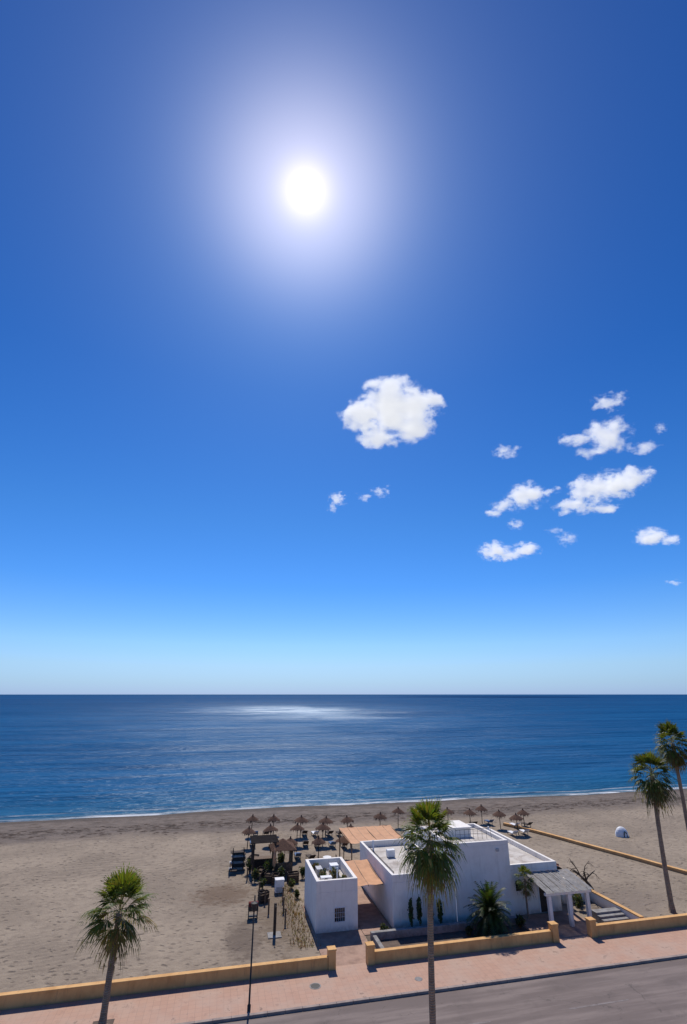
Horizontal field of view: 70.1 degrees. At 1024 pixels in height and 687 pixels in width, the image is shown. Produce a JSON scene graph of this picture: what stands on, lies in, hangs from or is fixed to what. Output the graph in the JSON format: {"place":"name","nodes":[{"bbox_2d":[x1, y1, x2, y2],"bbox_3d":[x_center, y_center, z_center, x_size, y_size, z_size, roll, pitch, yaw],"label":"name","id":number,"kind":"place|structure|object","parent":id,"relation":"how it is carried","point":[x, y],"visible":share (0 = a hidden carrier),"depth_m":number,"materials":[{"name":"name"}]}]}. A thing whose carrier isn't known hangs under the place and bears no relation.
{"place":"outdoors","nodes":[
{"label":"outdoors","id":0,"kind":"place"},
{"bbox_2d":[0,694,686,821],"bbox_3d":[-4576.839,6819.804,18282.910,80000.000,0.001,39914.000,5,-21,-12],"label":"sea","id":1,"kind":"structure","parent":0,"point":[70,756],"depth_m":167.50,"materials":[{"name":"liquid"}]},
{"bbox_2d":[82,788,673,817],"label":"sea foam","id":2,"kind":"object","parent":1,"relation":"on","point":[330,804],"visible":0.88,"depth_m":82.33,"materials":[{"name":"white"}]},
{"bbox_2d":[0,789,686,1018],"bbox_3d":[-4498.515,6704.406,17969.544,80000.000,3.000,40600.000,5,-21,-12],"label":"beach ground","id":3,"kind":"structure","parent":0,"point":[51,882],"depth_m":50.11,"materials":[{"name":"beige sand"}]},
{"bbox_2d":[0,955,327,1009],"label":"boundary wall","id":4,"kind":"structure","parent":3,"relation":"on","point":[83,991],"depth_m":29.90,"materials":[{"name":"beige concrete"}]},
{"bbox_2d":[229,847,245,871],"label":"stacked sun loungers","id":5,"kind":"object","parent":3,"relation":"on","point":[236,862],"visible":1,"depth_m":50.70,"materials":[{"name":"blue plastic"}]},
{"bbox_2d":[245,858,251,873],"bbox_3d":[-9.568,35.788,49.573,0.934,1.498,0.972,-6,-21,16],"label":"shrub","id":6,"kind":"object","parent":3,"relation":"on","point":[249,865],"visible":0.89,"depth_m":49.47,"materials":[{"name":"green plant"}]},
{"bbox_2d":[242,826,255,847],"bbox_3d":[-11.300,38.538,58.107,1.813,2.282,1.766,1,-21,5],"label":"thatched beach umbrella","id":7,"kind":"object","parent":3,"relation":"on","point":[248,831],"visible":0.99,"depth_m":57.95,"materials":[{"name":"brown wood"}]},
{"bbox_2d":[249,848,253,876],"bbox_3d":[-9.200,35.146,49.449,0.600,2.600,0.600,5,-21,-12],"label":"folded parasol","id":8,"kind":"object","parent":3,"relation":"on","point":[252,859],"visible":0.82,"depth_m":49.35,"materials":[{"name":"brown fabric"}]},
{"bbox_2d":[246,814,258,834],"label":"thatched beach umbrella","id":9,"kind":"object","parent":3,"relation":"on","point":[252,818],"visible":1,"depth_m":62.85,"materials":[{"name":"brown wood"}]},
{"bbox_2d":[248,895,257,919],"bbox_3d":[-7.350,32.152,39.893,0.800,1.550,0.500,5,-21,-12],"label":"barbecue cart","id":10,"kind":"object","parent":3,"relation":"on","point":[250,909],"visible":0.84,"depth_m":39.67,"materials":[{"name":"metal"}]},
{"bbox_2d":[251,868,259,882],"bbox_3d":[-8.476,35.093,47.293,0.936,1.212,0.764,5,-21,-12],"label":"shrub","id":11,"kind":"object","parent":3,"relation":"on","point":[255,872],"visible":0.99,"depth_m":47.23,"materials":[{"name":"green plant"}]},
{"bbox_2d":[256,866,266,879],"bbox_3d":[-8.200,35.736,48.483,0.800,0.780,1.166,-7,-22,18],"label":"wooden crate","id":12,"kind":"object","parent":3,"relation":"on","point":[262,871],"visible":0.52,"depth_m":48.29,"materials":[{"name":"brown wood"}]},
{"bbox_2d":[258,876,266,888],"bbox_3d":[-7.599,34.640,45.765,0.723,0.998,0.942,-12,-24,30],"label":"shrub","id":13,"kind":"object","parent":3,"relation":"on","point":[263,881],"visible":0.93,"depth_m":45.63,"materials":[{"name":"green plant"}]},
{"bbox_2d":[257,890,269,903],"bbox_3d":[-7.000,33.644,42.859,0.866,0.780,0.590,15,-25,-35],"label":"wooden crate","id":14,"kind":"object","parent":3,"relation":"on","point":[260,900],"visible":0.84,"depth_m":42.66,"materials":[{"name":"brown wood"}]},
{"bbox_2d":[250,834,278,874],"bbox_3d":[-8.300,35.517,50.805,2.800,2.850,3.000,5,-21,-12],"label":"timber pergola","id":15,"kind":"object","parent":3,"relation":"on","point":[260,860],"visible":0.81,"depth_m":50.77,"materials":[{"name":"brown wood"}]},
{"bbox_2d":[264,870,273,883],"bbox_3d":[-7.200,35.353,47.452,0.730,0.780,1.066,-2,-21,5],"label":"wooden crate","id":16,"kind":"object","parent":3,"relation":"on","point":[268,877],"visible":0.68,"depth_m":47.03,"materials":[{"name":"brown wood"}]},
{"bbox_2d":[263,823,277,843],"bbox_3d":[-8.778,38.857,59.021,1.910,2.322,1.896,6,-24,-21],"label":"thatched beach umbrella","id":17,"kind":"object","parent":3,"relation":"on","point":[270,828],"visible":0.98,"depth_m":58.84,"materials":[{"name":"brown wood"}]},
{"bbox_2d":[264,858,276,872],"bbox_3d":[-7.238,35.438,48.860,1.673,1.662,1.302,5,-21,-12],"label":"shrub","id":18,"kind":"object","parent":3,"relation":"on","point":[269,865],"visible":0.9,"depth_m":48.77,"materials":[{"name":"green plant"}]},
{"bbox_2d":[267,814,279,833],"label":"thatched beach umbrella","id":19,"kind":"object","parent":3,"relation":"on","point":[273,818],"visible":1,"depth_m":63.49,"materials":[{"name":"brown wood"}]},
{"bbox_2d":[272,848,275,866],"bbox_3d":[-6.900,34.902,48.793,0.600,2.600,0.600,5,-21,-12],"label":"folded parasol","id":20,"kind":"object","parent":3,"relation":"on","point":[274,860],"visible":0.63,"depth_m":48.78,"materials":[{"name":"brown fabric"}]},
{"bbox_2d":[267,903,281,938],"bbox_3d":[-5.194,30.909,37.127,1.000,2.050,1.052,5,-21,-12],"label":"beach shower","id":21,"kind":"object","parent":3,"relation":"on","point":[274,934],"visible":1,"depth_m":36.95,"materials":[{"name":"grey stone"}]},
{"bbox_2d":[271,872,279,884],"bbox_3d":[-6.500,35.178,46.983,0.590,0.780,0.866,-3,-21,8],"label":"wooden crate","id":22,"kind":"object","parent":3,"relation":"on","point":[273,878],"visible":0.64,"depth_m":46.70,"materials":[{"name":"brown wood"}]},
{"bbox_2d":[274,877,284,892],"bbox_3d":[-5.899,34.313,45.059,0.840,1.000,0.750,5,-21,-12],"label":"white chest freezer","id":23,"kind":"object","parent":3,"relation":"on","point":[279,884],"visible":0.86,"depth_m":44.80,"materials":[{"name":"paint"}]},
{"bbox_2d":[275,865,285,876],"bbox_3d":[-6.113,35.257,47.948,1.031,1.371,1.280,-13,-24,32],"label":"shrub","id":24,"kind":"object","parent":3,"relation":"on","point":[281,870],"visible":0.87,"depth_m":47.90,"materials":[{"name":"green plant"}]},
{"bbox_2d":[277,852,284,862],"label":"shrub","id":25,"kind":"object","parent":3,"relation":"on","point":[280,859],"visible":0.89,"depth_m":51.23,"materials":[{"name":"green plant"}]},
{"bbox_2d":[269,838,296,874],"bbox_3d":[-6.293,35.331,50.449,2.665,2.950,2.672,5,-21,-12],"label":"thatched bar hut","id":26,"kind":"object","parent":3,"relation":"on","point":[284,845],"visible":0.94,"depth_m":49.79,"materials":[{"name":"brown wood"}]},
{"bbox_2d":[288,878,295,887],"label":"shrub","id":27,"kind":"object","parent":3,"relation":"on","point":[291,882],"visible":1,"depth_m":45.56,"materials":[{"name":"green plant"}]},
{"bbox_2d":[287,836,297,845],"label":"thatched beach umbrella","id":28,"kind":"object","parent":3,"relation":"on","point":[290,839],"visible":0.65,"depth_m":53.85,"materials":[{"name":"brown wood"}]},
{"bbox_2d":[287,870,298,882],"bbox_3d":[-4.900,35.353,47.452,1.066,0.780,0.730,6,-21,-15],"label":"wooden crate","id":29,"kind":"object","parent":3,"relation":"on","point":[294,875],"visible":0.95,"depth_m":47.22,"materials":[{"name":"brown wood"}]},
{"bbox_2d":[294,889,299,898],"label":"shrub","id":30,"kind":"object","parent":3,"relation":"on","point":[296,893],"visible":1,"depth_m":43.48,"materials":[{"name":"green plant"}]},
{"bbox_2d":[290,822,304,845],"bbox_3d":[-5.587,38.772,58.945,1.830,2.427,1.867,18,-29,-36],"label":"thatched beach umbrella","id":31,"kind":"object","parent":3,"relation":"on","point":[297,827],"visible":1,"depth_m":58.86,"materials":[{"name":"brown wood"}]},
{"bbox_2d":[294,852,301,859],"bbox_3d":[-5.046,37.857,54.097,0.600,0.760,1.846,4,-21,-11],"label":"sun lounger","id":32,"kind":"object","parent":3,"relation":"on","point":[297,854],"visible":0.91,"depth_m":53.67,"materials":[{"name":"blue fabric"}]},
{"bbox_2d":[277,882,320,948],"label":"dry grass","id":33,"kind":"structure","parent":3,"relation":"on","point":[295,914],"depth_m":39.32,"materials":[{"name":"beige plant"}]},
{"bbox_2d":[294,815,308,835],"bbox_3d":[-5.466,40.133,62.661,1.964,2.467,2.024,9,-21,-17],"label":"thatched beach umbrella","id":34,"kind":"object","parent":3,"relation":"on","point":[301,819],"visible":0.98,"depth_m":62.44,"materials":[{"name":"brown wood"}]},
{"bbox_2d":[298,866,304,878],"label":"shrub","id":35,"kind":"object","parent":3,"relation":"on","point":[302,870],"visible":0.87,"depth_m":48.25,"materials":[{"name":"green plant"}]},
{"bbox_2d":[306,854,315,858],"bbox_3d":[-3.586,37.614,53.445,0.600,0.760,1.846,8,-22,-20],"label":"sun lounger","id":36,"kind":"object","parent":3,"relation":"on","point":[309,856],"visible":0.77,"depth_m":53.02,"materials":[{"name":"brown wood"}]},
{"bbox_2d":[311,835,325,855],"bbox_3d":[-2.756,37.070,54.188,1.699,2.300,1.679,2,-19,-7],"label":"thatched beach umbrella","id":37,"kind":"object","parent":3,"relation":"on","point":[318,841],"visible":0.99,"depth_m":54.00,"materials":[{"name":"brown wood"}]},
{"bbox_2d":[315,822,330,845],"bbox_3d":[-2.506,38.819,59.131,1.990,2.467,1.959,5,-21,-8],"label":"thatched beach umbrella","id":38,"kind":"object","parent":3,"relation":"on","point":[322,826],"visible":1,"depth_m":58.92,"materials":[{"name":"brown wood"}]},
{"bbox_2d":[319,816,332,836],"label":"thatched beach umbrella","id":39,"kind":"object","parent":3,"relation":"on","point":[326,820],"visible":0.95,"depth_m":62.62,"materials":[{"name":"brown wood"}]},
{"bbox_2d":[327,945,336,970],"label":"pillar","id":40,"kind":"structure","parent":3,"relation":"on","point":[331,952],"depth_m":32.17,"materials":[{"name":"beige concrete"}]},
{"bbox_2d":[0,796,671,837],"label":"seaweed wrack","id":41,"kind":"object","parent":3,"relation":"on","point":[292,822],"visible":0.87,"depth_m":69.10,"materials":[{"name":"plant"}]},
{"bbox_2d":[335,835,349,858],"bbox_3d":[0.036,37.112,54.369,1.994,2.349,1.999,12,-25,-23],"label":"thatched beach umbrella","id":42,"kind":"object","parent":3,"relation":"on","point":[344,840],"visible":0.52,"depth_m":54.08,"materials":[{"name":"brown wood"}]},
{"bbox_2d":[341,815,353,826],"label":"thatched beach umbrella","id":43,"kind":"object","parent":3,"relation":"on","point":[346,819],"visible":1,"depth_m":62.50,"materials":[{"name":"brown wood"}]},
{"bbox_2d":[365,941,374,965],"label":"pillar","id":44,"kind":"structure","parent":3,"relation":"on","point":[370,953],"depth_m":32.74,"materials":[{"name":"beige concrete"}]},
{"bbox_2d":[339,825,403,859],"bbox_3d":[3.026,35.785,51.885,5.960,3.100,5.602,5,-21,-12],"label":"terrace canopy","id":45,"kind":"object","parent":3,"relation":"on","point":[366,833],"visible":0.78,"depth_m":52.87,"materials":[{"name":"orange fabric"}]},
{"bbox_2d":[373,812,386,820],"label":"thatched beach umbrella","id":46,"kind":"object","parent":3,"relation":"on","point":[379,816],"visible":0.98,"depth_m":65.00,"materials":[{"name":"brown wood"}]},
{"bbox_2d":[391,807,404,813],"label":"thatched beach umbrella","id":47,"kind":"object","parent":3,"relation":"on","point":[397,810],"visible":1,"depth_m":67.09,"materials":[{"name":"brown wood"}]},
{"bbox_2d":[176,953,686,1023],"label":"kerb","id":48,"kind":"structure","parent":3,"relation":"on","point":[387,996],"depth_m":29.65,"materials":[{"name":"concrete"}]},
{"bbox_2d":[442,807,453,820],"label":"thatched beach umbrella","id":49,"kind":"object","parent":3,"relation":"on","point":[449,811],"visible":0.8,"depth_m":67.82,"materials":[{"name":"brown wood"}]},
{"bbox_2d":[360,820,561,928],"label":"white beach restaurant","id":50,"kind":"structure","parent":3,"relation":"on","point":[493,856],"depth_m":40.80,"materials":[{"name":"paint"}]},
{"bbox_2d":[514,880,521,891],"bbox_3d":[14.591,31.227,40.922,0.620,0.820,0.082,5,-21,-12],"label":"vent window","id":51,"kind":"structure","parent":50,"relation":"in","point":[516,890],"depth_m":40.83,"materials":[{"name":"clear glass"}]},
{"bbox_2d":[537,879,553,911],"bbox_3d":[16.934,32.200,41.115,1.300,2.190,0.080,5,-21,-12],"label":"door","id":52,"kind":"structure","parent":50,"relation":"in","point":[542,899],"depth_m":40.96,"materials":[{"name":"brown wood"}]},
{"bbox_2d":[375,929,552,963],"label":"boundary wall","id":53,"kind":"structure","parent":3,"relation":"on","point":[442,948],"depth_m":34.23,"materials":[{"name":"yellow paint"}]},
{"bbox_2d":[463,808,476,822],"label":"thatched beach umbrella","id":54,"kind":"object","parent":3,"relation":"on","point":[469,812],"visible":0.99,"depth_m":66.97,"materials":[{"name":"brown wood"}]},
{"bbox_2d":[475,804,487,822],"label":"thatched beach umbrella","id":55,"kind":"object","parent":3,"relation":"on","point":[480,808],"visible":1,"depth_m":69.05,"materials":[{"name":"brown wood"}]},
{"bbox_2d":[492,809,505,828],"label":"thatched beach umbrella","id":56,"kind":"object","parent":3,"relation":"on","point":[499,814],"visible":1,"depth_m":66.17,"materials":[{"name":"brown wood"}]},
{"bbox_2d":[507,831,517,836],"bbox_3d":[21.718,41.106,62.831,0.600,0.760,1.846,4,-21,-11],"label":"sun lounger","id":57,"kind":"object","parent":3,"relation":"on","point":[513,832],"visible":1,"depth_m":62.43,"materials":[{"name":"white paint"}]},
{"bbox_2d":[509,813,523,834],"bbox_3d":[22.558,40.491,63.654,1.932,2.487,1.904,16,-27,-41],"label":"thatched beach umbrella","id":58,"kind":"object","parent":3,"relation":"on","point":[516,817],"visible":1,"depth_m":63.51,"materials":[{"name":"brown wood"}]},
{"bbox_2d":[517,808,528,826],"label":"thatched beach umbrella","id":59,"kind":"object","parent":3,"relation":"on","point":[523,812],"visible":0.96,"depth_m":66.86,"materials":[{"name":"brown wood"}]},
{"bbox_2d":[547,921,559,942],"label":"pillar","id":60,"kind":"structure","parent":3,"relation":"on","point":[553,926],"depth_m":35.75,"materials":[{"name":"yellow paint"}]},
{"bbox_2d":[572,893,581,902],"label":"shrub","id":61,"kind":"object","parent":3,"relation":"on","point":[574,896],"visible":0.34,"depth_m":42.18,"materials":[{"name":"green plant"}]},
{"bbox_2d":[574,896,583,910],"bbox_3d":[19.902,32.930,41.274,0.868,1.069,0.647,5,-21,-12],"label":"shrub","id":62,"kind":"object","parent":3,"relation":"on","point":[579,901],"visible":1,"depth_m":41.21,"materials":[{"name":"green plant"}]},
{"bbox_2d":[566,861,594,888],"bbox_3d":[21.424,33.051,44.003,2.677,2.847,1.632,-5,-21,12],"label":"bare tree","id":63,"kind":"object","parent":3,"relation":"on","point":[584,875],"visible":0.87,"depth_m":44.06,"materials":[{"name":"brown wood"}]},
{"bbox_2d":[567,857,599,890],"bbox_3d":[22.646,33.991,45.950,2.998,2.426,1.712,-9,-22,23],"label":"bare tree","id":64,"kind":"object","parent":3,"relation":"on","point":[589,884],"visible":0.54,"depth_m":45.93,"materials":[{"name":"brown wood"}]},
{"bbox_2d":[584,917,597,937],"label":"pillar","id":65,"kind":"structure","parent":3,"relation":"on","point":[591,927],"depth_m":36.45,"materials":[{"name":"yellow paint"}]},
{"bbox_2d":[503,822,686,874],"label":"curved low wall","id":66,"kind":"structure","parent":3,"relation":"on","point":[639,859],"depth_m":56.50,"materials":[{"name":"beige concrete"}]},
{"bbox_2d":[591,907,629,922],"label":"stone steps","id":67,"kind":"structure","parent":3,"relation":"on","point":[611,914],"depth_m":39.15,"materials":[{"name":"grey stone"}]},
{"bbox_2d":[615,826,628,837],"bbox_3d":[35.633,40.952,62.834,1.488,1.050,1.491,-12,-24,30],"label":"dome tent","id":68,"kind":"object","parent":3,"relation":"on","point":[620,831],"visible":1,"depth_m":62.41,"materials":[{"name":"white fabric"}]},
{"bbox_2d":[596,913,686,936],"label":"boundary wall","id":69,"kind":"structure","parent":3,"relation":"on","point":[638,925],"depth_m":37.35,"materials":[{"name":"yellow paint"}]},
{"bbox_2d":[628,749,681,913],"bbox_3d":[27.783,27.506,42.917,3.907,12.381,4.141,-1,-20,4],"label":"palm tree","id":70,"kind":"object","parent":3,"relation":"on","point":[657,789],"visible":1,"depth_m":43.18,"materials":[{"name":"green plant"}]},
{"bbox_2d":[652,720,686,829],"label":"palm tree","id":71,"kind":"object","parent":3,"relation":"on","point":[674,759],"visible":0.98,"depth_m":49.15,"materials":[{"name":"green plant"}]},
{"bbox_2d":[0,926,686,1023],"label":"pavement","id":72,"kind":"structure","parent":0,"point":[211,1001],"depth_m":30.60,"materials":[{"name":"ceramic"}]},
{"bbox_2d":[93,1019,114,1023],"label":"tree pit","id":73,"kind":"object","parent":72,"relation":"on","point":[110,1021],"visible":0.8,"depth_m":26.94,"materials":[{"name":"concrete"}]},
{"bbox_2d":[76,863,159,1023],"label":"palm tree","id":74,"kind":"object","parent":73,"relation":"on","point":[127,884],"visible":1,"depth_m":27.71,"materials":[{"name":"green plant"}]},
{"bbox_2d":[247,901,257,1011],"bbox_3d":[-5.388,25.980,28.768,0.388,5.120,0.388,-3,-21,9],"label":"street lamp","id":75,"kind":"object","parent":72,"relation":"on","point":[254,905],"visible":1,"depth_m":28.76,"materials":[{"name":"metal"}]},
{"bbox_2d":[309,983,320,988],"bbox_3d":[-1.742,29.243,30.220,0.720,0.015,0.720,5,-21,-12],"label":"manhole cover","id":76,"kind":"object","parent":72,"relation":"on","point":[315,986],"visible":1,"depth_m":30.16,"materials":[{"name":"grey metal"}]},
{"bbox_2d":[0,0,686,693],"label":"sky","id":77,"kind":"structure","parent":0,"point":[343,343],"materials":[{"name":"blue"}]},
{"bbox_2d":[302,886,587,965],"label":"entrance path","id":78,"kind":"structure","parent":0,"point":[350,945],"depth_m":37.49,"materials":[{"name":"tile"}]},
{"bbox_2d":[304,857,357,933],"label":"walls","id":79,"kind":"structure","parent":78,"relation":"on","point":[323,899],"depth_m":38.16,"materials":[{"name":"white paint"}]},
{"bbox_2d":[315,862,340,879],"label":"rooftop units","id":80,"kind":"object","parent":79,"relation":"on","point":[318,868],"visible":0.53,"depth_m":41.45,"materials":[{"name":"white paint"}]},
{"bbox_2d":[311,862,346,878],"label":"roof plants","id":81,"kind":"object","parent":79,"relation":"on","point":[332,873],"visible":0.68,"depth_m":40.53,"materials":[{"name":"green plant"}]},
{"bbox_2d":[317,868,343,879],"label":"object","id":82,"kind":"structure","parent":79,"relation":"attached to","point":[340,872],"depth_m":41.94,"materials":[{"name":"white"}]},
{"bbox_2d":[334,906,345,922],"bbox_3d":[-0.295,30.991,37.705,0.920,0.970,0.115,5,-21,-12],"label":"window","id":83,"kind":"structure","parent":79,"relation":"attached to","point":[339,914],"depth_m":37.70,"materials":[{"name":"white glass"}]},
{"bbox_2d":[345,859,382,885],"bbox_3d":[1.493,31.301,42.539,2.560,0.510,5.005,5,-21,-12],"label":"orange awning","id":84,"kind":"object","parent":79,"relation":"attached to","point":[364,872],"visible":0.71,"depth_m":42.61,"materials":[{"name":"fabric"}]},
{"bbox_2d":[513,864,535,918],"bbox_3d":[14.925,31.009,40.117,1.928,3.751,1.809,-4,-21,10],"label":"palm tree","id":85,"kind":"object","parent":78,"relation":"on","point":[526,893],"visible":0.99,"depth_m":40.00,"materials":[{"name":"green plant"}]},
{"bbox_2d":[523,868,592,926],"bbox_3d":[17.551,31.330,39.776,4.190,2.888,3.256,5,-21,-12],"label":"entrance pergola","id":86,"kind":"object","parent":78,"relation":"on","point":[568,891],"visible":0.87,"depth_m":39.26,"materials":[{"name":"white paint"}]},
{"bbox_2d":[366,925,528,948],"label":"front yard","id":87,"kind":"structure","parent":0,"point":[415,940],"depth_m":36.30,"materials":[{"name":"soil"}]},
{"bbox_2d":[379,922,389,929],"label":"shrub","id":88,"kind":"object","parent":87,"relation":"on","point":[383,926],"visible":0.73,"depth_m":36.85,"materials":[{"name":"green plant"}]},
{"bbox_2d":[407,897,413,926],"bbox_3d":[5.217,30.965,37.706,0.538,2.250,0.520,5,-21,-12],"label":"slender cypress","id":89,"kind":"object","parent":87,"relation":"on","point":[410,913],"visible":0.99,"depth_m":37.71,"materials":[{"name":"green plant"}]},
{"bbox_2d":[416,896,422,925],"bbox_3d":[5.844,30.976,37.883,0.487,2.353,0.501,-7,-22,18],"label":"slender cypress","id":90,"kind":"object","parent":87,"relation":"on","point":[419,908],"visible":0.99,"depth_m":37.88,"materials":[{"name":"green plant"}]},
{"bbox_2d":[437,899,443,923],"bbox_3d":[7.548,31.308,38.201,0.505,1.950,0.525,5,-21,-12],"label":"slender cypress","id":91,"kind":"object","parent":87,"relation":"on","point":[440,914],"visible":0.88,"depth_m":38.16,"materials":[{"name":"green plant"}]},
{"bbox_2d":[370,916,516,948],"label":"stone wall","id":92,"kind":"structure","parent":87,"relation":"on","point":[377,936],"depth_m":36.83,"materials":[{"name":"grey stone"}]},
{"bbox_2d":[464,879,514,937],"bbox_3d":[11.091,30.317,37.195,3.834,3.934,3.920,5,-21,-12],"label":"potted palm bush","id":93,"kind":"object","parent":87,"relation":"on","point":[491,922],"visible":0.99,"depth_m":36.84,"materials":[{"name":"green plant"}]},
{"bbox_2d":[515,914,525,927],"bbox_3d":[13.719,31.786,38.071,0.890,0.984,0.993,5,-21,-12],"label":"shrub","id":94,"kind":"object","parent":87,"relation":"on","point":[520,920],"visible":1,"depth_m":37.88,"materials":[{"name":"green plant"}]},
{"bbox_2d":[214,958,686,1023],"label":"road","id":95,"kind":"structure","parent":0,"point":[654,992],"depth_m":28.63,"materials":[{"name":"grey asphalt"}]},
{"bbox_2d":[471,999,627,1023],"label":"road marking","id":96,"kind":"object","parent":95,"relation":"on","point":[571,1008],"visible":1,"depth_m":28.53,"materials":[{"name":"paint"}]},
{"bbox_2d":[561,889,643,919],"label":"wall","id":97,"kind":"structure","parent":0,"point":[600,900],"depth_m":41.34,"materials":[{"name":"white paint"}]},
{"bbox_3d":[4.121,26.181,21.977,1.100,0.006,1.000,5,-21,-12],"label":"tree pit","id":98,"kind":"object","parent":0,"visible":0},
{"bbox_2d":[394,795,467,1023],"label":"palm tree","id":99,"kind":"object","parent":98,"relation":"on","point":[431,867],"visible":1,"depth_m":24.61,"materials":[{"name":"green plant"}]}
]}

